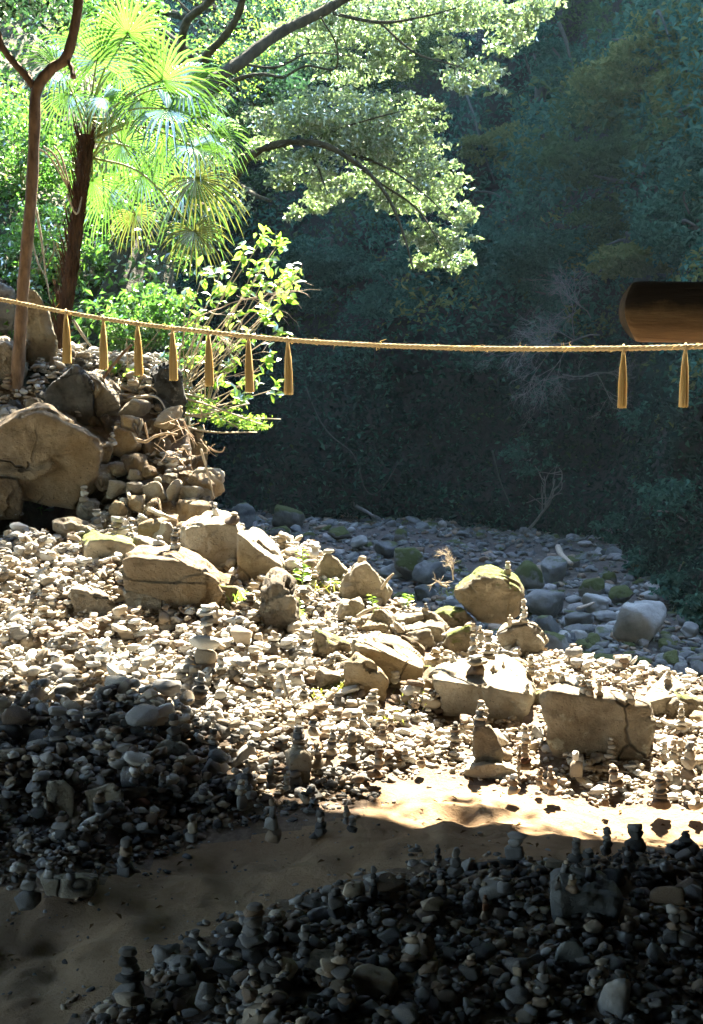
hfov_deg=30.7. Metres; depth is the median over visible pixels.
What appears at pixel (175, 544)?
stone cairn
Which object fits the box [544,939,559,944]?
stone
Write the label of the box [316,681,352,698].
grass tuft
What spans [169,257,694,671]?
riverbed
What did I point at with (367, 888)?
stone
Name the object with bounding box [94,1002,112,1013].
stone
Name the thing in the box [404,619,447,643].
boulder
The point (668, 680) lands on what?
stone cairn
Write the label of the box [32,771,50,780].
stone
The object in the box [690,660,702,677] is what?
boulder
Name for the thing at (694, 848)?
rock
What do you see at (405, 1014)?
stone
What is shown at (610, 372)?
dead shrub
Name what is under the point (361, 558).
perched stone
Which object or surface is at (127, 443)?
rock
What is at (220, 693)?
stone
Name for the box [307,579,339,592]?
grass tuft
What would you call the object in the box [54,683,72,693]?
stone
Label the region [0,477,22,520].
boulder
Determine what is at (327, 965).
stone
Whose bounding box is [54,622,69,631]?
stone
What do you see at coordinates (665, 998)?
stone
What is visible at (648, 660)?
boulder
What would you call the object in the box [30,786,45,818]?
stone cairn
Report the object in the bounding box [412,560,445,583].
boulder
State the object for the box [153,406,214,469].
exposed roots
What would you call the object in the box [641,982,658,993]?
stone
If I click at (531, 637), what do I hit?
boulder
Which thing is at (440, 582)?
dry weed
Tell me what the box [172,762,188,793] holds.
stone cairn
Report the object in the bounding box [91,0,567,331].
mossy tree
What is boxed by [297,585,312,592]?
stone
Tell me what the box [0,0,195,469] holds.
hillside ground
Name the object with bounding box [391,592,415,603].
boulder
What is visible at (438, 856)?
stone cairn
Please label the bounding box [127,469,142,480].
rock
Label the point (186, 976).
stone cairn
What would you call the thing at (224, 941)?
stone
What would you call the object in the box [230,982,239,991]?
stone
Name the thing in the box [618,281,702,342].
log beam
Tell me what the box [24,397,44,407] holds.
rock
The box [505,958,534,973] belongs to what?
stone
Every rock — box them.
[0,406,19,416]
[8,400,22,408]
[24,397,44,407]
[35,389,45,401]
[40,872,98,898]
[46,780,74,817]
[52,517,96,540]
[76,498,99,519]
[85,783,123,813]
[88,416,100,426]
[94,463,116,492]
[99,413,114,431]
[100,494,115,504]
[106,480,125,498]
[107,461,126,477]
[108,499,127,518]
[112,426,141,457]
[118,399,151,416]
[120,415,142,437]
[120,453,147,472]
[126,482,143,495]
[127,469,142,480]
[127,494,145,513]
[133,535,166,545]
[137,514,178,537]
[141,441,157,458]
[141,465,157,479]
[142,481,166,503]
[143,497,161,515]
[144,514,157,518]
[146,418,161,433]
[152,521,176,544]
[152,943,180,962]
[153,438,171,451]
[154,405,182,429]
[154,477,161,483]
[155,739,188,759]
[156,452,201,468]
[161,419,186,437]
[161,501,173,509]
[162,473,176,483]
[164,504,176,513]
[166,479,182,501]
[176,498,209,521]
[176,521,183,542]
[179,471,193,481]
[179,486,203,497]
[179,495,213,503]
[183,477,212,500]
[187,473,215,492]
[189,427,203,442]
[190,440,207,466]
[193,467,224,482]
[198,468,224,492]
[202,488,212,498]
[213,475,221,499]
[218,571,239,585]
[219,585,243,606]
[220,603,231,610]
[233,586,246,594]
[249,601,261,622]
[264,626,284,642]
[285,748,311,782]
[299,608,309,620]
[304,948,333,976]
[307,905,330,923]
[313,629,350,657]
[313,666,340,687]
[325,619,332,627]
[334,599,356,622]
[337,660,347,671]
[347,597,363,615]
[352,963,398,999]
[358,635,394,648]
[361,608,394,629]
[362,620,388,631]
[367,597,382,606]
[387,607,396,613]
[394,612,423,624]
[399,680,418,694]
[401,635,424,654]
[406,628,434,646]
[413,608,421,612]
[421,608,447,625]
[421,667,435,697]
[441,625,471,651]
[441,655,451,663]
[458,926,474,937]
[464,761,522,779]
[472,724,503,762]
[473,861,499,869]
[511,657,527,667]
[535,690,541,702]
[555,940,585,974]
[597,978,630,1019]
[624,862,639,872]
[665,694,702,719]
[672,839,700,860]
[673,692,702,717]
[689,710,702,723]
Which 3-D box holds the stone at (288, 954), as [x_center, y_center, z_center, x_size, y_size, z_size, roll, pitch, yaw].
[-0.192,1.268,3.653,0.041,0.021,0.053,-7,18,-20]
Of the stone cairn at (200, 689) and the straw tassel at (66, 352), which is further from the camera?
the straw tassel at (66, 352)
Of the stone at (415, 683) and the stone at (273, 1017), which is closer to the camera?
the stone at (273, 1017)
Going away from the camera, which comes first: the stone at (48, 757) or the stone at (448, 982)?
the stone at (448, 982)
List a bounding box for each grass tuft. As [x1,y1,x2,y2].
[226,590,248,601]
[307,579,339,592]
[309,688,323,697]
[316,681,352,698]
[376,710,404,724]
[393,689,426,709]
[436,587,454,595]
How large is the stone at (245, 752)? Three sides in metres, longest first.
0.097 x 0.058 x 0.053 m
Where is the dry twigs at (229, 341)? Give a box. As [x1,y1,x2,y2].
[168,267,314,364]
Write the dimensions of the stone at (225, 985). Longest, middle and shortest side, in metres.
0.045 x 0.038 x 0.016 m
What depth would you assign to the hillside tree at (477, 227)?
26.24 m
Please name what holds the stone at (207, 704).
on the loose stones
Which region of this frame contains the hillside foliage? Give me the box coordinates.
[115,0,702,623]
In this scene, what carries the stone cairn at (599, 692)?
on the boulder at (576, 720)
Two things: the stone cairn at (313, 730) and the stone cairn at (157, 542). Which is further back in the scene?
the stone cairn at (157, 542)
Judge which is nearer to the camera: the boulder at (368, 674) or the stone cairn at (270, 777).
the stone cairn at (270, 777)
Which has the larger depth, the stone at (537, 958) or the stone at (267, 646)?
the stone at (267, 646)
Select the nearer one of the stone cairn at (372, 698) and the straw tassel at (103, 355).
the stone cairn at (372, 698)
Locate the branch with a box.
[102,344,132,379]
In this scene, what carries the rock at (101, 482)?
on the rock at (105, 500)
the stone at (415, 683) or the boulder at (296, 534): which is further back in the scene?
the boulder at (296, 534)
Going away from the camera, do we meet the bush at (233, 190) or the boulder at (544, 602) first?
the bush at (233, 190)
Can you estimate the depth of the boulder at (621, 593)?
17.70 m
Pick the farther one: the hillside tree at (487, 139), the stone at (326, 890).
the hillside tree at (487, 139)
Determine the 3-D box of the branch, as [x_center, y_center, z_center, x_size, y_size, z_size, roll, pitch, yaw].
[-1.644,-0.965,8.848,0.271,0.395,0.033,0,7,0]
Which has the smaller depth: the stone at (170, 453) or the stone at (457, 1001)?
the stone at (457, 1001)
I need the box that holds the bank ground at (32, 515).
[0,385,702,1023]
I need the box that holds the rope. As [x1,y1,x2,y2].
[0,298,702,353]
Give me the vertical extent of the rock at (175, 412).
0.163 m
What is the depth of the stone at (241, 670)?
6.04 m
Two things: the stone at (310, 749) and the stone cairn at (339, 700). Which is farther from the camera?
the stone cairn at (339, 700)
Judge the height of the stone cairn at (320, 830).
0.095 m
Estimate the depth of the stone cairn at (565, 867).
3.90 m
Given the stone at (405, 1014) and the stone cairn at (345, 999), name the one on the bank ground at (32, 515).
the stone cairn at (345, 999)
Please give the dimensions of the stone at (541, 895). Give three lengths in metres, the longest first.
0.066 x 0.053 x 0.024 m
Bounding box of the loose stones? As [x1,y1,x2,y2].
[0,342,702,1023]
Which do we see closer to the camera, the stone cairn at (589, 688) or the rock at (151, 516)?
the stone cairn at (589, 688)
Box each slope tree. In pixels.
[4,27,86,70]
[93,0,179,56]
[95,23,204,144]
[104,1,310,143]
[133,0,362,99]
[256,0,449,95]
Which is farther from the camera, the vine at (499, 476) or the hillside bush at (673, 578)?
the vine at (499, 476)
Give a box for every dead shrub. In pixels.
[474,267,599,431]
[527,466,562,529]
[538,260,601,337]
[543,341,639,427]
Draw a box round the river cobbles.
[218,503,702,681]
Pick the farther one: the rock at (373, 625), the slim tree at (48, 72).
the slim tree at (48, 72)
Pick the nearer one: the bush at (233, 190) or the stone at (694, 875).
the stone at (694, 875)
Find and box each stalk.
[33,243,50,300]
[36,207,46,274]
[72,319,91,346]
[200,449,214,498]
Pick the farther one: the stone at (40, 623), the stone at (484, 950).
the stone at (40, 623)
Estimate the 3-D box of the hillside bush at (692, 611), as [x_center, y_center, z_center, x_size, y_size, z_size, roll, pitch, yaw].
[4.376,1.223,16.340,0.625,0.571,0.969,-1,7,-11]
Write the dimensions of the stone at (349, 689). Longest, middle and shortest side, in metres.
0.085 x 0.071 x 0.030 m
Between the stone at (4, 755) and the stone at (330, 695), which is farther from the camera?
the stone at (330, 695)
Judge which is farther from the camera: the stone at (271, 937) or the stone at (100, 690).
the stone at (100, 690)
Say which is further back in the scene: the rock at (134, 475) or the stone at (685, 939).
the rock at (134, 475)
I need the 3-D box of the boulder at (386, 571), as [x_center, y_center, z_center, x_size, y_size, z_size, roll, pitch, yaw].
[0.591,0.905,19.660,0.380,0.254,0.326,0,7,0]
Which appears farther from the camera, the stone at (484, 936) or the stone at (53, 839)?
the stone at (53, 839)
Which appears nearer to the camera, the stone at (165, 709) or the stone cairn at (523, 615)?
the stone at (165, 709)
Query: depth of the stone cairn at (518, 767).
5.17 m
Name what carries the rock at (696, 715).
on the bank ground at (32, 515)
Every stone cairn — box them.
[1,373,11,389]
[14,873,41,910]
[15,596,26,615]
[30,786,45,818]
[43,861,54,878]
[45,716,68,763]
[51,810,71,840]
[65,864,76,880]
[75,408,81,416]
[79,485,88,501]
[91,354,98,365]
[91,509,103,528]
[93,790,111,819]
[106,432,116,445]
[114,946,144,996]
[117,836,135,877]
[141,757,154,791]
[153,535,164,545]
[157,772,169,801]
[166,713,180,741]
[170,528,180,548]
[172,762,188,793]
[176,956,196,986]
[183,929,203,949]
[185,814,197,842]
[189,605,225,677]
[192,670,208,704]
[207,729,217,760]
[212,502,218,515]
[215,654,226,679]
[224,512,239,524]
[235,779,247,809]
[235,902,267,963]
[241,592,255,605]
[241,768,256,799]
[264,799,281,843]
[266,759,276,789]
[283,771,290,789]
[291,725,307,749]
[298,924,310,950]
[299,684,307,700]
[308,716,320,736]
[312,743,323,768]
[314,810,326,837]
[326,728,337,754]
[327,887,345,919]
[334,691,344,705]
[334,936,346,956]
[337,988,353,1014]
[343,805,350,824]
[344,727,359,762]
[347,815,357,832]
[348,711,359,726]
[365,689,379,712]
[367,749,384,777]
[370,866,377,896]
[377,724,388,740]
[386,717,394,731]
[390,670,400,683]
[399,931,421,972]
[401,747,408,758]
[411,692,419,708]
[416,754,425,768]
[418,678,424,694]
[423,603,428,614]
[429,647,440,664]
[434,844,441,860]
[434,873,446,894]
[447,847,463,877]
[448,721,461,747]
[449,653,456,662]
[460,953,480,980]
[466,654,487,675]
[467,634,477,657]
[473,707,486,726]
[475,700,488,721]
[477,625,483,640]
[480,642,494,659]
[480,895,489,919]
[489,664,497,671]
[504,561,510,574]
[504,831,527,859]
[506,774,520,795]
[507,615,512,625]
[511,960,521,985]
[516,745,521,771]
[519,599,528,622]
[520,723,531,769]
[523,682,529,693]
[526,655,535,676]
[532,960,550,994]
[535,767,543,786]
[544,766,561,795]
[545,668,555,680]
[554,876,561,889]
[559,672,564,682]
[561,860,569,872]
[565,874,579,893]
[568,837,582,862]
[569,751,582,777]
[575,674,584,685]
[579,675,586,693]
[582,848,593,865]
[585,679,594,696]
[595,679,603,695]
[601,826,612,855]
[602,793,608,806]
[606,737,616,755]
[608,764,625,786]
[623,846,632,862]
[625,689,635,704]
[627,823,645,852]
[630,888,645,908]
[650,770,671,809]
[659,740,668,758]
[663,668,672,684]
[663,904,681,943]
[668,739,678,763]
[675,703,685,729]
[678,830,692,846]
[680,741,697,779]
[688,795,702,809]
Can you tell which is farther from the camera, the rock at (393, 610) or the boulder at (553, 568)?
the boulder at (553, 568)
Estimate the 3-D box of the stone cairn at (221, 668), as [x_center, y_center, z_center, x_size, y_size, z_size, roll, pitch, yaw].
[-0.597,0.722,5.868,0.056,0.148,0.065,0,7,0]
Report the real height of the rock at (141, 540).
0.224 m
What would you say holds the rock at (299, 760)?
on the bank ground at (32, 515)
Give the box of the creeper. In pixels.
[115,138,195,468]
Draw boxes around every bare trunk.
[466,95,495,182]
[542,36,570,69]
[557,22,573,71]
[682,163,689,213]
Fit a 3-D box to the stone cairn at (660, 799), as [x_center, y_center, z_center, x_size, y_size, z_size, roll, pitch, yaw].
[1.171,1.050,4.849,0.078,0.146,0.074,-4,7,-30]
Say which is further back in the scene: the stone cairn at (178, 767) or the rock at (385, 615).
the rock at (385, 615)
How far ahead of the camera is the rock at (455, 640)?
6.53 m
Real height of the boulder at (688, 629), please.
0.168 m
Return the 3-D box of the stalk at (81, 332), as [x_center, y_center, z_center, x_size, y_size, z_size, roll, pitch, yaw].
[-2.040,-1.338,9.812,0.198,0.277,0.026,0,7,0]
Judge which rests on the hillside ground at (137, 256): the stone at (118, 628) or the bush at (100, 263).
the bush at (100, 263)
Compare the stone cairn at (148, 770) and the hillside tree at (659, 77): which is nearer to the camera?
the stone cairn at (148, 770)
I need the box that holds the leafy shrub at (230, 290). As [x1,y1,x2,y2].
[162,224,303,415]
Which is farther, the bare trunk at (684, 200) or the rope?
the bare trunk at (684, 200)
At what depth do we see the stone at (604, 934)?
3.70 m
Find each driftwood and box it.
[353,502,375,517]
[555,544,573,565]
[576,602,594,609]
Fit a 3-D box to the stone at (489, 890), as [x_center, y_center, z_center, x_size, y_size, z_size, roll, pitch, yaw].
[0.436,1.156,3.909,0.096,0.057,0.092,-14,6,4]
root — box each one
[136,432,177,442]
[207,446,224,452]
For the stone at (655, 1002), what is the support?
on the stone at (643, 1001)
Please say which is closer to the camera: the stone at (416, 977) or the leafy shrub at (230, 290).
the stone at (416, 977)
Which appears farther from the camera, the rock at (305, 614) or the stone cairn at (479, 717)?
the rock at (305, 614)
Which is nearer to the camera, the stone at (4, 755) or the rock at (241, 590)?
the stone at (4, 755)
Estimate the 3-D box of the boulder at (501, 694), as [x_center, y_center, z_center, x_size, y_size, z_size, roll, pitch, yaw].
[0.635,0.835,6.026,0.555,0.262,0.528,0,7,0]
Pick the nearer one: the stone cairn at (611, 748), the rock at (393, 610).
the stone cairn at (611, 748)
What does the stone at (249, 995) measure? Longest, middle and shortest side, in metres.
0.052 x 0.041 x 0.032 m
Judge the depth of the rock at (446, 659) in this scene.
6.34 m
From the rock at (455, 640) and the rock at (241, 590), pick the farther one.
the rock at (241, 590)
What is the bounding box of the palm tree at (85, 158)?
[10,0,255,349]
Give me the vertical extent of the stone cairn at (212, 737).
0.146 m
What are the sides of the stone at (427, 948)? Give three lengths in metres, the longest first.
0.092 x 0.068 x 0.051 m
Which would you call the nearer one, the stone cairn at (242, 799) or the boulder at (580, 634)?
the stone cairn at (242, 799)
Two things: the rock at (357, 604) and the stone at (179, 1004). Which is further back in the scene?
the rock at (357, 604)
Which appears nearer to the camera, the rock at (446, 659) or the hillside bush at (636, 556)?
the rock at (446, 659)
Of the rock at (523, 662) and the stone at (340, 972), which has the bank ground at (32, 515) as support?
the rock at (523, 662)
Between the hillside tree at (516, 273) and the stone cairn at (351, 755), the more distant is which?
the hillside tree at (516, 273)
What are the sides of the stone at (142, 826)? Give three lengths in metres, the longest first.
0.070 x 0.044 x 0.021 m
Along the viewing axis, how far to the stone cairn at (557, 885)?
3.75 m
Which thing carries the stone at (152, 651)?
on the loose stones
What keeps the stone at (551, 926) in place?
on the bank ground at (32, 515)
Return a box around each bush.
[0,84,97,199]
[0,201,68,293]
[36,0,182,179]
[76,234,110,294]
[89,282,217,364]
[109,200,223,282]
[114,92,254,220]
[117,383,280,432]
[449,344,508,374]
[494,432,558,480]
[522,375,563,406]
[588,511,626,543]
[615,397,659,438]
[621,546,649,579]
[633,476,702,542]
[647,564,687,603]
[674,589,702,631]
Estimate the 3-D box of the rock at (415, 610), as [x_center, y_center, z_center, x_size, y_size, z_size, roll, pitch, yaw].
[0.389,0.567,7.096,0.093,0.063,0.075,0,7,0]
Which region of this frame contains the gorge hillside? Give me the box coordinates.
[99,0,702,597]
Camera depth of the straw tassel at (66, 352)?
7.93 m
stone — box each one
[0,748,25,761]
[1,706,31,724]
[2,598,14,606]
[9,626,32,640]
[10,522,28,532]
[12,833,33,850]
[17,684,27,691]
[24,649,38,666]
[25,781,40,792]
[26,537,45,547]
[27,619,45,630]
[27,739,47,748]
[28,686,45,700]
[28,729,48,741]
[31,627,51,637]
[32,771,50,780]
[35,703,49,715]
[35,857,47,868]
[39,551,57,563]
[39,750,62,765]
[48,683,61,697]
[48,706,67,715]
[50,835,68,842]
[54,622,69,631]
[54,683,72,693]
[55,742,66,755]
[56,664,77,675]
[62,700,82,711]
[64,718,86,729]
[75,840,90,852]
[76,634,88,641]
[84,711,102,717]
[87,773,104,789]
[91,685,116,698]
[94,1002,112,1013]
[104,675,129,685]
[107,585,121,594]
[107,663,117,675]
[108,714,120,722]
[109,759,125,769]
[111,623,127,632]
[111,741,124,748]
[112,353,126,366]
[114,992,143,1006]
[115,694,132,700]
[117,681,130,694]
[117,743,133,751]
[120,766,147,787]
[121,735,138,743]
[122,518,129,525]
[123,751,149,766]
[125,705,158,726]
[127,644,141,650]
[128,611,140,616]
[133,797,150,808]
[135,627,150,635]
[136,822,147,829]
[138,684,151,693]
[139,647,158,663]
[142,656,156,666]
[146,813,158,826]
[150,700,162,706]
[150,997,172,1010]
[152,679,180,695]
[153,764,165,775]
[154,746,167,759]
[156,703,174,717]
[162,970,179,981]
[163,451,179,461]
[169,955,196,969]
[172,997,187,1010]
[178,663,191,672]
[178,690,194,710]
[181,1008,198,1017]
[187,749,194,754]
[193,716,208,727]
[193,953,212,968]
[195,982,215,1011]
[204,702,211,711]
[207,711,223,720]
[209,748,229,763]
[211,608,224,618]
[212,957,242,976]
[215,689,227,698]
[216,637,233,649]
[216,921,242,935]
[216,932,240,948]
[218,979,229,990]
[223,657,231,663]
[225,616,245,624]
[226,950,242,960]
[230,625,252,644]
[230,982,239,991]
[231,969,249,982]
[233,773,242,784]
[235,989,242,999]
[236,744,256,761]
[237,667,245,673]
[240,678,256,687]
[241,987,257,1002]
[246,722,262,730]
[253,641,270,650]
[258,957,280,973]
[258,984,274,995]
[259,794,272,805]
[260,921,266,929]
[263,931,278,944]
[263,1009,281,1023]
[268,909,285,922]
[270,991,286,1004]
[271,667,286,673]
[271,990,288,998]
[276,671,285,678]
[276,957,298,980]
[280,634,297,645]
[280,951,292,957]
[282,920,300,933]
[283,931,300,942]
[284,557,300,569]
[284,685,292,695]
[293,975,303,986]
[296,657,313,668]
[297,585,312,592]
[300,892,324,908]
[302,1008,317,1015]
[307,746,314,756]
[307,994,321,1007]
[309,934,326,951]
[320,957,337,971]
[321,885,333,896]
[322,549,333,553]
[324,691,334,701]
[324,944,335,950]
[329,997,338,1009]
[331,955,347,963]
[331,964,353,979]
[341,708,362,719]
[342,685,359,694]
[350,902,362,914]
[356,895,372,903]
[358,556,365,561]
[359,957,369,963]
[359,999,378,1016]
[363,873,371,886]
[363,880,370,890]
[375,906,391,917]
[376,871,396,875]
[376,872,404,891]
[377,926,402,946]
[378,955,396,968]
[392,1004,421,1023]
[399,925,415,936]
[406,680,424,686]
[414,969,418,982]
[414,987,440,1015]
[416,933,435,961]
[420,896,443,910]
[432,925,447,935]
[435,942,450,948]
[436,974,452,987]
[437,989,455,1001]
[442,947,458,962]
[448,990,466,1007]
[450,935,462,947]
[458,876,471,884]
[461,858,474,870]
[463,997,474,1016]
[464,888,476,897]
[472,941,496,960]
[479,877,504,901]
[480,933,493,941]
[491,907,511,921]
[491,939,511,946]
[493,728,508,745]
[495,939,506,950]
[495,972,510,984]
[497,881,514,894]
[499,858,516,866]
[500,950,512,955]
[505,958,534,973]
[505,985,532,1004]
[511,901,523,907]
[525,981,543,996]
[526,904,544,914]
[528,928,540,935]
[529,954,543,964]
[530,722,543,738]
[532,893,546,902]
[538,964,554,974]
[539,934,553,943]
[540,745,550,751]
[544,857,563,869]
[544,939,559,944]
[546,923,559,931]
[547,974,560,985]
[554,917,571,925]
[565,646,582,655]
[570,919,583,928]
[575,955,590,963]
[583,758,595,766]
[583,919,603,933]
[583,937,598,944]
[585,867,595,881]
[588,785,607,795]
[593,936,608,945]
[600,868,625,886]
[601,926,619,940]
[601,954,626,972]
[606,974,617,982]
[614,930,635,943]
[624,837,644,851]
[639,997,652,1010]
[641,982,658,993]
[646,942,667,964]
[646,991,670,1008]
[648,998,662,1007]
[649,859,666,868]
[650,886,684,905]
[652,767,672,780]
[654,913,679,925]
[672,863,687,873]
[675,848,691,859]
[676,878,700,888]
[678,931,697,946]
[684,884,702,905]
[690,872,702,878]
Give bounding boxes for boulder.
[0,278,15,337]
[0,336,28,382]
[0,402,112,509]
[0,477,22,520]
[26,288,57,366]
[44,364,93,425]
[70,584,114,617]
[79,530,134,569]
[87,369,124,416]
[122,545,225,615]
[122,588,169,617]
[150,361,187,416]
[180,510,243,566]
[231,502,254,530]
[237,527,284,589]
[259,566,299,636]
[268,526,290,536]
[272,504,304,527]
[290,532,303,540]
[303,532,314,538]
[312,554,347,578]
[322,519,333,524]
[327,526,350,539]
[339,561,392,604]
[343,652,388,700]
[351,535,367,548]
[351,633,424,688]
[374,541,398,557]
[378,563,401,578]
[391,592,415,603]
[394,528,407,541]
[394,547,423,578]
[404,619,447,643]
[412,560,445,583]
[414,584,436,600]
[416,522,428,528]
[429,654,536,721]
[434,606,476,627]
[454,565,524,623]
[497,620,548,655]
[514,560,544,588]
[524,589,564,617]
[534,615,559,632]
[539,676,656,761]
[540,556,566,583]
[543,631,568,651]
[549,866,622,927]
[559,630,570,637]
[563,623,588,633]
[564,612,593,626]
[567,556,579,567]
[571,630,587,638]
[578,578,604,596]
[581,593,608,613]
[585,633,600,645]
[592,610,616,622]
[593,653,614,665]
[605,546,621,555]
[608,585,633,604]
[613,600,666,642]
[634,656,651,665]
[643,673,686,715]
[658,638,676,649]
[662,650,678,665]
[672,661,687,673]
[680,621,698,637]
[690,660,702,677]
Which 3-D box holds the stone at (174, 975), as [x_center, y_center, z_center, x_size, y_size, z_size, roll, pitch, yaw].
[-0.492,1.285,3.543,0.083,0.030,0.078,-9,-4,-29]
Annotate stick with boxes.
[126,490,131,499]
[143,505,176,520]
[279,672,289,699]
[356,606,376,617]
[380,573,393,589]
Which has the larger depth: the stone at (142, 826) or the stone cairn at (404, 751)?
the stone cairn at (404, 751)
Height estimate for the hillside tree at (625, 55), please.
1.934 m
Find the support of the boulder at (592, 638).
on the riverbed
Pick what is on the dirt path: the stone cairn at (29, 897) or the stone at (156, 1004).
the stone cairn at (29, 897)
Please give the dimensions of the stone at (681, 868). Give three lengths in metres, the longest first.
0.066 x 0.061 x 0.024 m
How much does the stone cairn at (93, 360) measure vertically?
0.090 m
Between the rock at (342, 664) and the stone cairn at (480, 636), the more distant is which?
the stone cairn at (480, 636)
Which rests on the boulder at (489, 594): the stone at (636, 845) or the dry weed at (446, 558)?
the dry weed at (446, 558)
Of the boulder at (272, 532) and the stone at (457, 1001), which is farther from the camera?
the boulder at (272, 532)
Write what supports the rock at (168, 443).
on the rock at (195, 460)
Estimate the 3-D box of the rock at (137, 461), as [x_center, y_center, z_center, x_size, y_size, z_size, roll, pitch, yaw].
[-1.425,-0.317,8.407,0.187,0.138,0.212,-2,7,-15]
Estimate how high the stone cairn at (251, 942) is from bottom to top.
0.179 m
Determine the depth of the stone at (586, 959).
3.46 m
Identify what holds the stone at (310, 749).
on the loose stones
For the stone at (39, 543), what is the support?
on the loose stones
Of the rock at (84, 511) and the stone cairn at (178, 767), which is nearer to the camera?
the stone cairn at (178, 767)
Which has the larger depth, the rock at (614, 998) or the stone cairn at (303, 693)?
the stone cairn at (303, 693)
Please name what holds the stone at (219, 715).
on the loose stones
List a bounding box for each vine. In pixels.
[306,388,398,494]
[374,233,399,365]
[492,450,510,506]
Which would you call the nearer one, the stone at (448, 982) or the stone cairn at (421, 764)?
the stone at (448, 982)
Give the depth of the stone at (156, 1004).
3.36 m
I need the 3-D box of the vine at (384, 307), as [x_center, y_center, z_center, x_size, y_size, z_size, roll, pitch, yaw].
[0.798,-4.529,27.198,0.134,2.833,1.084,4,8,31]
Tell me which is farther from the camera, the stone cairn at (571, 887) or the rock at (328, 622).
the rock at (328, 622)
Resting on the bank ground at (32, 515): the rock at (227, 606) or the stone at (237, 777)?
the rock at (227, 606)
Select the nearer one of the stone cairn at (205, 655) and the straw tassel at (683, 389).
the stone cairn at (205, 655)
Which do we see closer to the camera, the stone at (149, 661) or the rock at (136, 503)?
the stone at (149, 661)
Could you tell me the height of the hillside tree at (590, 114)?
1.837 m
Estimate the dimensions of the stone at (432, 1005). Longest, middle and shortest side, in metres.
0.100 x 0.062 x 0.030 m
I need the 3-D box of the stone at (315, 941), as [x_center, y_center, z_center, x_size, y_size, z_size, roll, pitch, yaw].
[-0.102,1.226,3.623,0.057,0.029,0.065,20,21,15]
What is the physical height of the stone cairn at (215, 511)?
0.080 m
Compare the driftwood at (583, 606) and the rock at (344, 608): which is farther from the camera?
the driftwood at (583, 606)
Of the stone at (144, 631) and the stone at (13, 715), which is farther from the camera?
the stone at (144, 631)
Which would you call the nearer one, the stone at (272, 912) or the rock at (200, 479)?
the stone at (272, 912)
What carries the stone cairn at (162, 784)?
on the bank ground at (32, 515)
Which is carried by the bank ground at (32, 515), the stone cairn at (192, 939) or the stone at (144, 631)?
the stone cairn at (192, 939)
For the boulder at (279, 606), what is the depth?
6.55 m
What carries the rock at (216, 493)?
on the bank ground at (32, 515)
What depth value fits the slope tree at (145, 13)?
18.21 m
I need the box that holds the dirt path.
[0,781,702,1023]
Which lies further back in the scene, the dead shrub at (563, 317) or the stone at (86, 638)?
the dead shrub at (563, 317)
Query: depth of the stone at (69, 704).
5.36 m
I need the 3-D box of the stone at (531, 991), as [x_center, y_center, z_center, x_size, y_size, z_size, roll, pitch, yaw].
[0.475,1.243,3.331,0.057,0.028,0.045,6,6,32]
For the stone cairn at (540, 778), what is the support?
on the dirt path
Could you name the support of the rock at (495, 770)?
on the bank ground at (32, 515)
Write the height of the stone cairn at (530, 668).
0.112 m
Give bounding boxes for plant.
[105,339,137,385]
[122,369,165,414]
[293,547,311,584]
[367,594,378,613]
[400,594,413,606]
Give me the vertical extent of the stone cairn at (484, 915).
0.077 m
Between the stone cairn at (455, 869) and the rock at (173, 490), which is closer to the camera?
the stone cairn at (455, 869)
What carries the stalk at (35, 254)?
attached to the bush at (48, 238)
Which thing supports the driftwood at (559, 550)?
on the riverbed
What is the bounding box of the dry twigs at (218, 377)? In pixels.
[187,341,275,400]
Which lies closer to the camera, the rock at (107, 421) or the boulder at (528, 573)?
the rock at (107, 421)
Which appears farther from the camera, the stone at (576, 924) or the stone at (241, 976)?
the stone at (576, 924)
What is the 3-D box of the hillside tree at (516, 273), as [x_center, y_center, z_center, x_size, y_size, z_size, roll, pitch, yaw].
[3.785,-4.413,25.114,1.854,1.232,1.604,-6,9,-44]
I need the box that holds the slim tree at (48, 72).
[0,0,98,391]
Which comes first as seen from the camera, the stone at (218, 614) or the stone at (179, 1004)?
the stone at (179, 1004)
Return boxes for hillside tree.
[266,233,381,317]
[345,244,462,320]
[368,15,452,75]
[428,216,515,275]
[453,121,538,181]
[492,260,571,313]
[508,22,590,107]
[531,130,670,252]
[560,0,702,107]
[568,73,652,144]
[580,229,676,282]
[627,144,702,268]
[641,52,702,147]
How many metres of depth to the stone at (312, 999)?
3.30 m
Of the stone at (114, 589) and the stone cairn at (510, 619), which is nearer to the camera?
the stone cairn at (510, 619)
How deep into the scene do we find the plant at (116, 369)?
8.98 m
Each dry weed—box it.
[427,572,452,590]
[434,548,457,579]
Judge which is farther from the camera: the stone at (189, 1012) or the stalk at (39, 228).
the stalk at (39, 228)
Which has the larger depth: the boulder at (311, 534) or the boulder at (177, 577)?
the boulder at (311, 534)
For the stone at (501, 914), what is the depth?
3.80 m
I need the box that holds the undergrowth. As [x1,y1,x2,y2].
[0,0,166,352]
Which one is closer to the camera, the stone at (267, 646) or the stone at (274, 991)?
the stone at (274, 991)
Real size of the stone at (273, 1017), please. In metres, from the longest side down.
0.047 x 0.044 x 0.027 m
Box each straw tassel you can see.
[62,309,71,363]
[99,315,107,369]
[134,320,143,375]
[169,324,177,380]
[205,328,213,386]
[245,332,253,392]
[284,336,292,394]
[617,344,626,407]
[678,343,688,407]
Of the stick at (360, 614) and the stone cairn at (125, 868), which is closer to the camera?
the stone cairn at (125, 868)

